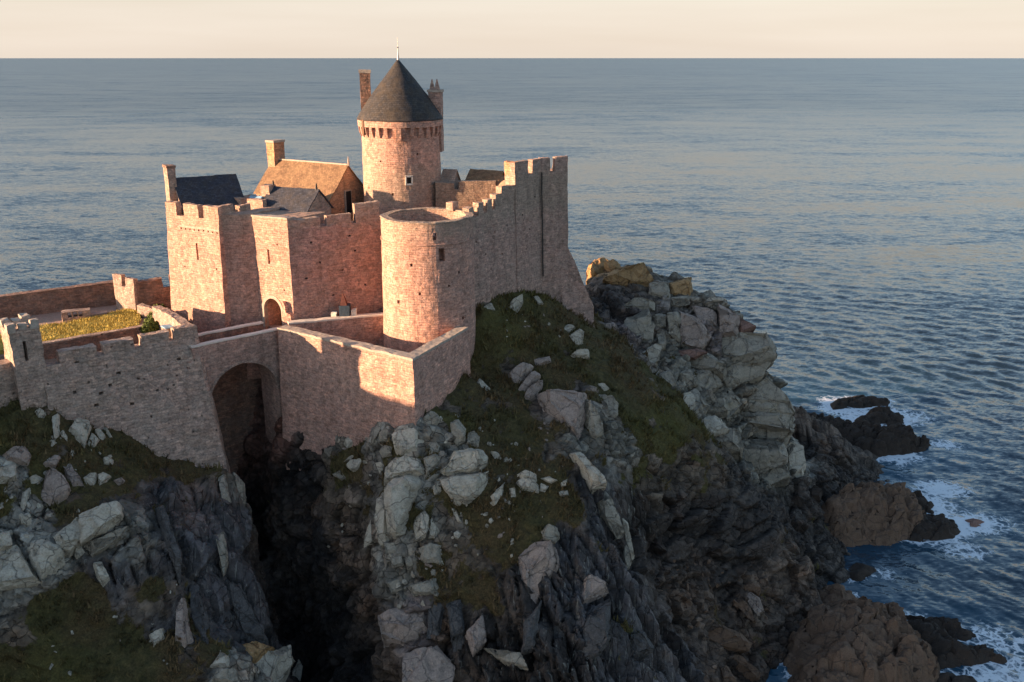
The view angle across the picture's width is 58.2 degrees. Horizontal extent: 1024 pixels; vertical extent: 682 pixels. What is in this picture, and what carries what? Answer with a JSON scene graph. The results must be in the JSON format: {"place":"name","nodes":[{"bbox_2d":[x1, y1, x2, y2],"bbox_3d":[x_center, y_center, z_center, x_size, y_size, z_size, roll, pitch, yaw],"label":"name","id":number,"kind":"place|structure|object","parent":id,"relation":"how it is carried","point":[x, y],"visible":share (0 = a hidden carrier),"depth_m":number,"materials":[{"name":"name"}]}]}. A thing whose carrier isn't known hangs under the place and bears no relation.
{"place":"outdoors","nodes":[
{"label":"outdoors","id":0,"kind":"place"},
{"bbox_2d":[0,305,147,359],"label":"gravel path","id":1,"kind":"structure","parent":0,"point":[49,318],"depth_m":104.24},
{"bbox_2d":[0,265,889,681],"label":"terrain","id":2,"kind":"structure","parent":0,"point":[316,603],"depth_m":88.85,"materials":[{"name":"stone"}]},
{"bbox_2d":[0,463,16,483],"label":"boulder","id":3,"kind":"object","parent":2,"relation":"on","point":[8,472],"visible":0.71,"depth_m":76.61,"materials":[{"name":"stone"}]},
{"bbox_2d":[2,446,30,465],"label":"boulder","id":4,"kind":"object","parent":2,"relation":"on","point":[20,455],"visible":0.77,"depth_m":77.84,"materials":[{"name":"stone"}]},
{"bbox_2d":[0,545,40,592],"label":"rock outcrop","id":5,"kind":"object","parent":2,"relation":"on","point":[16,570],"visible":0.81,"depth_m":73.47,"materials":[{"name":"stone"}]},
{"bbox_2d":[0,312,47,410],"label":"corner turret","id":6,"kind":"object","parent":2,"relation":"on","point":[22,344],"visible":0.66,"depth_m":80.29,"materials":[{"name":"stone"}]},
{"bbox_2d":[27,540,62,584],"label":"rock outcrop","id":7,"kind":"object","parent":2,"relation":"on","point":[44,566],"visible":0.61,"depth_m":73.98,"materials":[{"name":"stone"}]},
{"bbox_2d":[30,539,65,572],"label":"rock outcrop","id":8,"kind":"object","parent":2,"relation":"on","point":[48,550],"visible":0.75,"depth_m":74.29,"materials":[{"name":"stone"}]},
{"bbox_2d":[41,467,70,505],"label":"boulder","id":9,"kind":"object","parent":2,"relation":"on","point":[56,487],"visible":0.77,"depth_m":77.93,"materials":[{"name":"stone"}]},
{"bbox_2d":[0,280,115,318],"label":"back wall","id":10,"kind":"structure","parent":2,"relation":"on","point":[55,299],"depth_m":105.69,"materials":[{"name":"stone"}]},
{"bbox_2d":[53,517,80,557],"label":"rock outcrop","id":11,"kind":"object","parent":2,"relation":"on","point":[68,538],"visible":0.73,"depth_m":75.32,"materials":[{"name":"stone"}]},
{"bbox_2d":[0,308,141,354],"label":"lawn","id":12,"kind":"structure","parent":2,"relation":"on","point":[101,323],"depth_m":99.30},
{"bbox_2d":[61,308,107,320],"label":"stone trough","id":13,"kind":"object","parent":12,"relation":"on","point":[86,313],"visible":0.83,"depth_m":102.29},
{"bbox_2d":[69,418,91,448],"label":"boulder","id":14,"kind":"object","parent":2,"relation":"on","point":[80,429],"visible":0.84,"depth_m":82.07,"materials":[{"name":"stone"}]},
{"bbox_2d":[42,325,143,358],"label":"retaining wall","id":15,"kind":"structure","parent":2,"relation":"on","point":[50,347],"depth_m":94.72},
{"bbox_2d":[78,501,123,546],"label":"rock outcrop","id":16,"kind":"object","parent":2,"relation":"on","point":[101,519],"visible":0.82,"depth_m":75.93,"materials":[{"name":"stone"}]},
{"bbox_2d":[84,526,127,556],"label":"rock outcrop","id":17,"kind":"object","parent":2,"relation":"on","point":[97,546],"visible":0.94,"depth_m":76.28,"materials":[{"name":"grey stone"}]},
{"bbox_2d":[0,324,231,473],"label":"front wall","id":18,"kind":"structure","parent":2,"relation":"on","point":[150,390],"depth_m":86.68,"materials":[{"name":"stone"}]},
{"bbox_2d":[112,273,137,309],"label":"watch turret","id":19,"kind":"object","parent":2,"relation":"on","point":[125,289],"visible":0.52,"depth_m":105.57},
{"bbox_2d":[137,275,170,308],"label":"crenellated wall","id":20,"kind":"structure","parent":2,"relation":"on","point":[152,291],"depth_m":105.73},
{"bbox_2d":[155,505,181,584],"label":"rock outcrop","id":21,"kind":"object","parent":2,"relation":"on","point":[167,533],"visible":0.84,"depth_m":78.76,"materials":[{"name":"stone"}]},
{"bbox_2d":[152,305,190,329],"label":"side wall","id":22,"kind":"structure","parent":2,"relation":"on","point":[161,315],"depth_m":95.15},
{"bbox_2d":[175,598,193,647],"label":"rock outcrop","id":23,"kind":"object","parent":2,"relation":"on","point":[183,632],"visible":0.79,"depth_m":76.23,"materials":[{"name":"stone"}]},
{"bbox_2d":[189,585,210,643],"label":"rock outcrop","id":24,"kind":"object","parent":2,"relation":"on","point":[200,617],"visible":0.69,"depth_m":78.06,"materials":[{"name":"stone"}]},
{"bbox_2d":[216,532,228,576],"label":"rock outcrop","id":25,"kind":"object","parent":2,"relation":"on","point":[223,551],"visible":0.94,"depth_m":82.97,"materials":[{"name":"grey stone"}]},
{"bbox_2d":[211,666,240,681],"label":"boulder","id":26,"kind":"object","parent":2,"relation":"on","point":[228,674],"visible":1,"depth_m":73.68,"materials":[{"name":"grey stone"}]},
{"bbox_2d":[186,321,281,442],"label":"stone bridge","id":27,"kind":"structure","parent":2,"relation":"on","point":[220,352],"depth_m":93.75,"materials":[{"name":"stone"}]},
{"bbox_2d":[212,362,259,474],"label":"cross wall","id":28,"kind":"structure","parent":2,"relation":"on","point":[235,392],"depth_m":101.48,"materials":[{"name":"stone"}]},
{"bbox_2d":[165,197,325,378],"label":"gatehouse","id":29,"kind":"object","parent":2,"relation":"on","point":[229,265],"visible":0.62,"depth_m":98.39,"materials":[{"name":"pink stone"}]},
{"bbox_2d":[162,164,243,210],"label":"slate house","id":30,"kind":"structure","parent":29,"relation":"on","point":[218,190],"depth_m":101.53,"materials":[{"name":"grey stone"}]},
{"bbox_2d":[259,181,332,214],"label":"outbuilding","id":31,"kind":"structure","parent":29,"relation":"on","point":[293,199],"depth_m":101.17,"materials":[{"name":"grey stone"}]},
{"bbox_2d":[225,580,268,644],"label":"rock outcrop","id":32,"kind":"object","parent":2,"relation":"on","point":[244,612],"visible":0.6,"depth_m":81.80,"materials":[{"name":"stone"}]},
{"bbox_2d":[242,641,274,663],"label":"boulder","id":33,"kind":"object","parent":2,"relation":"on","point":[256,650],"visible":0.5,"depth_m":80.17,"materials":[{"name":"stone"}]},
{"bbox_2d":[256,644,295,681],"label":"boulder","id":34,"kind":"object","parent":2,"relation":"on","point":[275,665],"visible":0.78,"depth_m":81.32,"materials":[{"name":"stone"}]},
{"bbox_2d":[253,139,363,220],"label":"stone house","id":35,"kind":"structure","parent":2,"relation":"on","point":[340,186],"depth_m":112.14,"materials":[{"name":"beige stone"}]},
{"bbox_2d":[287,200,382,319],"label":"curtain wall","id":36,"kind":"structure","parent":2,"relation":"on","point":[334,257],"depth_m":98.33,"materials":[{"name":"stone"}]},
{"bbox_2d":[288,312,383,344],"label":"terrace wall","id":37,"kind":"structure","parent":2,"relation":"on","point":[365,328],"depth_m":98.31,"materials":[{"name":"stone"}]},
{"bbox_2d":[277,325,470,470],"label":"barbican wall","id":38,"kind":"structure","parent":2,"relation":"on","point":[354,391],"depth_m":90.55,"materials":[{"name":"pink stone"}]},
{"bbox_2d":[374,492,389,547],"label":"boulder","id":39,"kind":"object","parent":2,"relation":"on","point":[380,520],"visible":0.69,"depth_m":84.70,"materials":[{"name":"stone"}]},
{"bbox_2d":[0,288,788,681],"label":"grass","id":40,"kind":"structure","parent":2,"relation":"on","point":[534,424],"depth_m":88.80,"materials":[{"name":"plant"}]},
{"bbox_2d":[377,607,427,647],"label":"rock outcrop","id":41,"kind":"object","parent":2,"relation":"on","point":[399,626],"visible":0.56,"depth_m":82.02,"materials":[{"name":"stone"}]},
{"bbox_2d":[384,474,421,538],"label":"boulder","id":42,"kind":"object","parent":2,"relation":"on","point":[400,494],"visible":0.81,"depth_m":83.71,"materials":[{"name":"stone"}]},
{"bbox_2d":[383,456,424,485],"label":"boulder","id":43,"kind":"object","parent":2,"relation":"on","point":[398,467],"visible":0.79,"depth_m":85.03,"materials":[{"name":"stone"}]},
{"bbox_2d":[392,424,423,454],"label":"boulder","id":44,"kind":"object","parent":2,"relation":"on","point":[405,439],"visible":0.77,"depth_m":85.83,"materials":[{"name":"stone"}]},
{"bbox_2d":[413,510,428,540],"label":"boulder","id":45,"kind":"object","parent":2,"relation":"on","point":[421,526],"visible":0.99,"depth_m":83.82,"materials":[{"name":"stone"}]},
{"bbox_2d":[408,578,438,596],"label":"rock outcrop","id":46,"kind":"object","parent":2,"relation":"on","point":[428,587],"visible":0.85,"depth_m":82.39,"materials":[{"name":"grey stone"}]},
{"bbox_2d":[380,201,475,359],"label":"round tower","id":47,"kind":"structure","parent":2,"relation":"on","point":[428,276],"depth_m":92.90,"materials":[{"name":"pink stone"}]},
{"bbox_2d":[402,646,455,681],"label":"rock outcrop","id":48,"kind":"object","parent":2,"relation":"on","point":[429,664],"visible":1,"depth_m":79.25,"materials":[{"name":"stone"}]},
{"bbox_2d":[418,543,441,563],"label":"rock outcrop","id":49,"kind":"object","parent":2,"relation":"on","point":[430,552],"visible":0.92,"depth_m":83.24,"materials":[{"name":"grey stone"}]},
{"bbox_2d":[426,602,443,639],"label":"rock outcrop","id":50,"kind":"object","parent":2,"relation":"on","point":[435,617],"visible":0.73,"depth_m":81.73,"materials":[{"name":"stone"}]},
{"bbox_2d":[446,599,464,643],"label":"rock outcrop","id":51,"kind":"object","parent":2,"relation":"on","point":[456,621],"visible":1,"depth_m":80.93,"materials":[{"name":"stone"}]},
{"bbox_2d":[450,419,465,446],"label":"boulder","id":52,"kind":"object","parent":2,"relation":"on","point":[458,429],"visible":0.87,"depth_m":87.26,"materials":[{"name":"grey stone"}]},
{"bbox_2d":[440,471,488,506],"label":"boulder","id":53,"kind":"object","parent":2,"relation":"on","point":[465,488],"visible":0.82,"depth_m":84.06,"materials":[{"name":"stone"}]},
{"bbox_2d":[440,448,488,475],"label":"boulder","id":54,"kind":"object","parent":2,"relation":"on","point":[469,460],"visible":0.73,"depth_m":85.10,"materials":[{"name":"stone"}]},
{"bbox_2d":[465,615,486,656],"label":"rock outcrop","id":55,"kind":"object","parent":2,"relation":"on","point":[475,636],"visible":1,"depth_m":79.61,"materials":[{"name":"stone"}]},
{"bbox_2d":[465,169,504,185],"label":"roof","id":56,"kind":"structure","parent":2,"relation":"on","point":[483,174],"depth_m":110.99,"materials":[{"name":"grey stone"}]},
{"bbox_2d":[463,184,516,307],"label":"curtain wall","id":57,"kind":"structure","parent":2,"relation":"on","point":[495,269],"depth_m":100.32,"materials":[{"name":"stone"}]},
{"bbox_2d":[484,648,528,669],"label":"rock outcrop","id":58,"kind":"object","parent":2,"relation":"on","point":[506,657],"visible":0.97,"depth_m":78.37,"materials":[{"name":"grey stone"}]},
{"bbox_2d":[508,362,533,383],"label":"boulder","id":59,"kind":"object","parent":2,"relation":"on","point":[520,372],"visible":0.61,"depth_m":96.44,"materials":[{"name":"stone"}]},
{"bbox_2d":[521,600,541,655],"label":"rock outcrop","id":60,"kind":"object","parent":2,"relation":"on","point":[530,625],"visible":1,"depth_m":78.26,"materials":[{"name":"stone"}]},
{"bbox_2d":[504,156,567,301],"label":"square tower","id":61,"kind":"structure","parent":2,"relation":"on","point":[541,214],"depth_m":105.74,"materials":[{"name":"stone"}]},
{"bbox_2d":[518,540,559,603],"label":"boulder","id":62,"kind":"object","parent":2,"relation":"on","point":[537,561],"visible":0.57,"depth_m":81.83,"materials":[{"name":"stone"}]},
{"bbox_2d":[537,389,587,439],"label":"boulder","id":63,"kind":"object","parent":2,"relation":"on","point":[568,407],"visible":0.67,"depth_m":92.60,"materials":[{"name":"stone"}]},
{"bbox_2d":[560,247,593,325],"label":"buttress","id":64,"kind":"structure","parent":2,"relation":"on","point":[575,295],"depth_m":109.88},
{"bbox_2d":[569,452,606,493],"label":"boulder","id":65,"kind":"object","parent":2,"relation":"on","point":[592,475],"visible":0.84,"depth_m":87.55,"materials":[{"name":"stone"}]},
{"bbox_2d":[584,399,603,438],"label":"rock","id":66,"kind":"object","parent":2,"relation":"on","point":[593,423],"visible":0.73,"depth_m":92.78,"materials":[{"name":"grey stone"}]},
{"bbox_2d":[581,572,608,603],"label":"boulder","id":67,"kind":"object","parent":2,"relation":"on","point":[595,587],"visible":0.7,"depth_m":81.66,"materials":[{"name":"stone"}]},
{"bbox_2d":[579,598,611,659],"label":"boulder","id":68,"kind":"object","parent":2,"relation":"on","point":[597,630],"visible":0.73,"depth_m":78.99,"materials":[{"name":"stone"}]},
{"bbox_2d":[596,490,623,539],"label":"rock outcrop","id":69,"kind":"object","parent":2,"relation":"on","point":[608,513],"visible":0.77,"depth_m":88.39,"materials":[{"name":"grey stone"}]},
{"bbox_2d":[603,262,653,286],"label":"rock outcrop","id":70,"kind":"object","parent":2,"relation":"on","point":[638,273],"visible":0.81,"depth_m":125.39,"materials":[{"name":"stone"}]},
{"bbox_2d":[624,308,654,342],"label":"rock outcrop","id":71,"kind":"object","parent":2,"relation":"on","point":[642,323],"visible":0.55,"depth_m":117.31,"materials":[{"name":"grey stone"}]},
{"bbox_2d":[624,297,654,311],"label":"rock outcrop","id":72,"kind":"object","parent":2,"relation":"on","point":[641,303],"visible":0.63,"depth_m":120.39,"materials":[{"name":"grey stone"}]},
{"bbox_2d":[630,631,653,659],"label":"rock outcrop","id":73,"kind":"object","parent":2,"relation":"on","point":[643,646],"visible":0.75,"depth_m":81.91,"materials":[{"name":"stone"}]},
{"bbox_2d":[649,282,670,297],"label":"rock outcrop","id":74,"kind":"object","parent":2,"relation":"on","point":[660,289],"visible":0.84,"depth_m":123.34,"materials":[{"name":"grey stone"}]},
{"bbox_2d":[666,311,684,347],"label":"rock outcrop","id":75,"kind":"object","parent":2,"relation":"on","point":[673,321],"visible":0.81,"depth_m":118.21,"materials":[{"name":"grey stone"}]},
{"bbox_2d":[668,277,692,295],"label":"rock outcrop","id":76,"kind":"object","parent":2,"relation":"on","point":[683,286],"visible":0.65,"depth_m":124.58,"materials":[{"name":"stone"}]},
{"bbox_2d":[678,311,711,350],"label":"rock outcrop","id":77,"kind":"object","parent":2,"relation":"on","point":[694,333],"visible":0.73,"depth_m":118.61,"materials":[{"name":"stone"}]},
{"bbox_2d":[692,306,717,326],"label":"rock outcrop","id":78,"kind":"object","parent":2,"relation":"on","point":[704,314],"visible":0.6,"depth_m":121.43,"materials":[{"name":"stone"}]},
{"bbox_2d":[690,350,726,380],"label":"rock outcrop","id":79,"kind":"object","parent":2,"relation":"on","point":[713,364],"visible":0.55,"depth_m":117.95,"materials":[{"name":"grey stone"}]},
{"bbox_2d":[696,370,722,392],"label":"rock outcrop","id":80,"kind":"object","parent":2,"relation":"on","point":[709,380],"visible":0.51,"depth_m":117.37,"materials":[{"name":"grey stone"}]},
{"bbox_2d":[703,415,729,436],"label":"rock outcrop","id":81,"kind":"object","parent":2,"relation":"on","point":[715,425],"visible":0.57,"depth_m":111.91,"materials":[{"name":"stone"}]},
{"bbox_2d":[714,386,742,421],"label":"rock outcrop","id":82,"kind":"object","parent":2,"relation":"on","point":[735,404],"visible":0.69,"depth_m":119.16,"materials":[{"name":"grey stone"}]},
{"bbox_2d":[718,303,739,336],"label":"rock outcrop","id":83,"kind":"object","parent":2,"relation":"on","point":[729,321],"visible":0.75,"depth_m":120.92,"materials":[{"name":"stone"}]},
{"bbox_2d":[708,624,751,653],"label":"boulder","id":84,"kind":"object","parent":2,"relation":"on","point":[728,639],"visible":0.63,"depth_m":95.13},
{"bbox_2d":[716,428,743,461],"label":"rock outcrop","id":85,"kind":"object","parent":2,"relation":"on","point":[731,440],"visible":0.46,"depth_m":112.25,"materials":[{"name":"grey stone"}]},
{"bbox_2d":[723,361,770,389],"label":"rock outcrop","id":86,"kind":"object","parent":2,"relation":"on","point":[738,375],"visible":0.71,"depth_m":120.64,"materials":[{"name":"grey stone"}]},
{"bbox_2d":[733,654,761,681],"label":"boulder","id":87,"kind":"object","parent":2,"relation":"on","point":[747,669],"visible":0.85,"depth_m":94.72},
{"bbox_2d":[721,332,777,369],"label":"rock outcrop","id":88,"kind":"object","parent":2,"relation":"on","point":[749,348],"visible":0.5,"depth_m":120.57,"materials":[{"name":"grey stone"}]},
{"bbox_2d":[742,439,787,473],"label":"rock outcrop","id":89,"kind":"object","parent":2,"relation":"on","point":[763,455],"visible":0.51,"depth_m":119.33,"materials":[{"name":"grey stone"}]},
{"bbox_2d":[749,377,794,415],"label":"rock outcrop","id":90,"kind":"object","parent":2,"relation":"on","point":[769,391],"visible":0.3,"depth_m":121.93,"materials":[{"name":"grey stone"}]},
{"bbox_2d":[749,401,794,414],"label":"rock outcrop","id":91,"kind":"object","parent":2,"relation":"on","point":[782,408],"visible":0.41,"depth_m":121.66,"materials":[{"name":"grey stone"}]},
{"bbox_2d":[753,430,791,445],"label":"rock outcrop","id":92,"kind":"object","parent":2,"relation":"on","point":[760,434],"visible":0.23,"depth_m":122.98,"materials":[{"name":"grey stone"}]},
{"bbox_2d":[742,411,794,435],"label":"rock outcrop","id":93,"kind":"object","parent":92,"relation":"on","point":[771,422],"visible":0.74,"depth_m":121.22,"materials":[{"name":"grey stone"}]},
{"bbox_2d":[759,464,789,486],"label":"rock outcrop","id":94,"kind":"object","parent":2,"relation":"on","point":[778,476],"visible":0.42,"depth_m":120.49,"materials":[{"name":"grey stone"}]},
{"bbox_2d":[787,440,805,477],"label":"boulder","id":95,"kind":"object","parent":2,"relation":"on","point":[796,458],"visible":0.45,"depth_m":123.61,"materials":[{"name":"stone"}]},
{"bbox_2d":[0,58,1023,681],"bbox_3d":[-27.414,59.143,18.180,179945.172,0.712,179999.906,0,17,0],"label":"sea","id":96,"kind":"structure","parent":0,"point":[836,228],"depth_m":448.59,"materials":[{"name":"liquid"}]},
{"bbox_2d":[817,583,855,604],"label":"sea rock","id":97,"kind":"object","parent":96,"relation":"in","point":[828,593],"visible":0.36,"depth_m":109.36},
{"bbox_2d":[830,395,889,409],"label":"sea rock","id":98,"kind":"object","parent":96,"relation":"in","point":[860,401],"visible":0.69,"depth_m":171.20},
{"bbox_2d":[783,596,939,681],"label":"sea rock","id":99,"kind":"object","parent":96,"relation":"in","point":[861,639],"visible":0.91,"depth_m":95.78,"materials":[{"name":"stone"}]},
{"bbox_2d":[848,563,876,580],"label":"sea rock","id":100,"kind":"object","parent":96,"relation":"in","point":[860,571],"visible":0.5,"depth_m":115.22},
{"bbox_2d":[807,412,930,456],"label":"sea rock","id":101,"kind":"object","parent":96,"relation":"in","point":[879,440],"visible":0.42,"depth_m":152.57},
{"bbox_2d":[821,481,925,546],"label":"sea rock","id":102,"kind":"object","parent":96,"relation":"in","point":[872,513],"visible":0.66,"depth_m":124.54,"materials":[{"name":"stone"}]},
{"bbox_2d":[854,405,903,424],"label":"sea rock","id":103,"kind":"object","parent":96,"relation":"in","point":[885,415],"visible":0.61,"depth_m":163.59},
{"bbox_2d":[907,490,960,541],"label":"sea rock","id":104,"kind":"object","parent":96,"relation":"in","point":[931,526],"visible":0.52,"depth_m":124.95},
{"bbox_2d":[905,615,1006,669],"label":"sea rock","id":105,"kind":"object","parent":96,"relation":"in","point":[942,635],"visible":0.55,"depth_m":99.95,"materials":[{"name":"stone"}]},
{"bbox_2d":[937,672,976,681],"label":"sea rock","id":106,"kind":"object","parent":96,"relation":"in","point":[947,677],"visible":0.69,"depth_m":95.32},
{"bbox_2d":[0,0,1023,57],"label":"sky","id":107,"kind":"structure","parent":0,"point":[28,28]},
{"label":"courtyard","id":108,"kind":"structure","parent":0,"visible":0},
{"bbox_2d":[357,37,443,214],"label":"keep tower","id":109,"kind":"structure","parent":108,"relation":"on","point":[400,122],"depth_m":106.58,"materials":[{"name":"stone"}]},
{"bbox_2d":[435,180,495,209],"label":"wall","id":110,"kind":"structure","parent":109,"relation":"attached to","point":[466,193],"depth_m":108.93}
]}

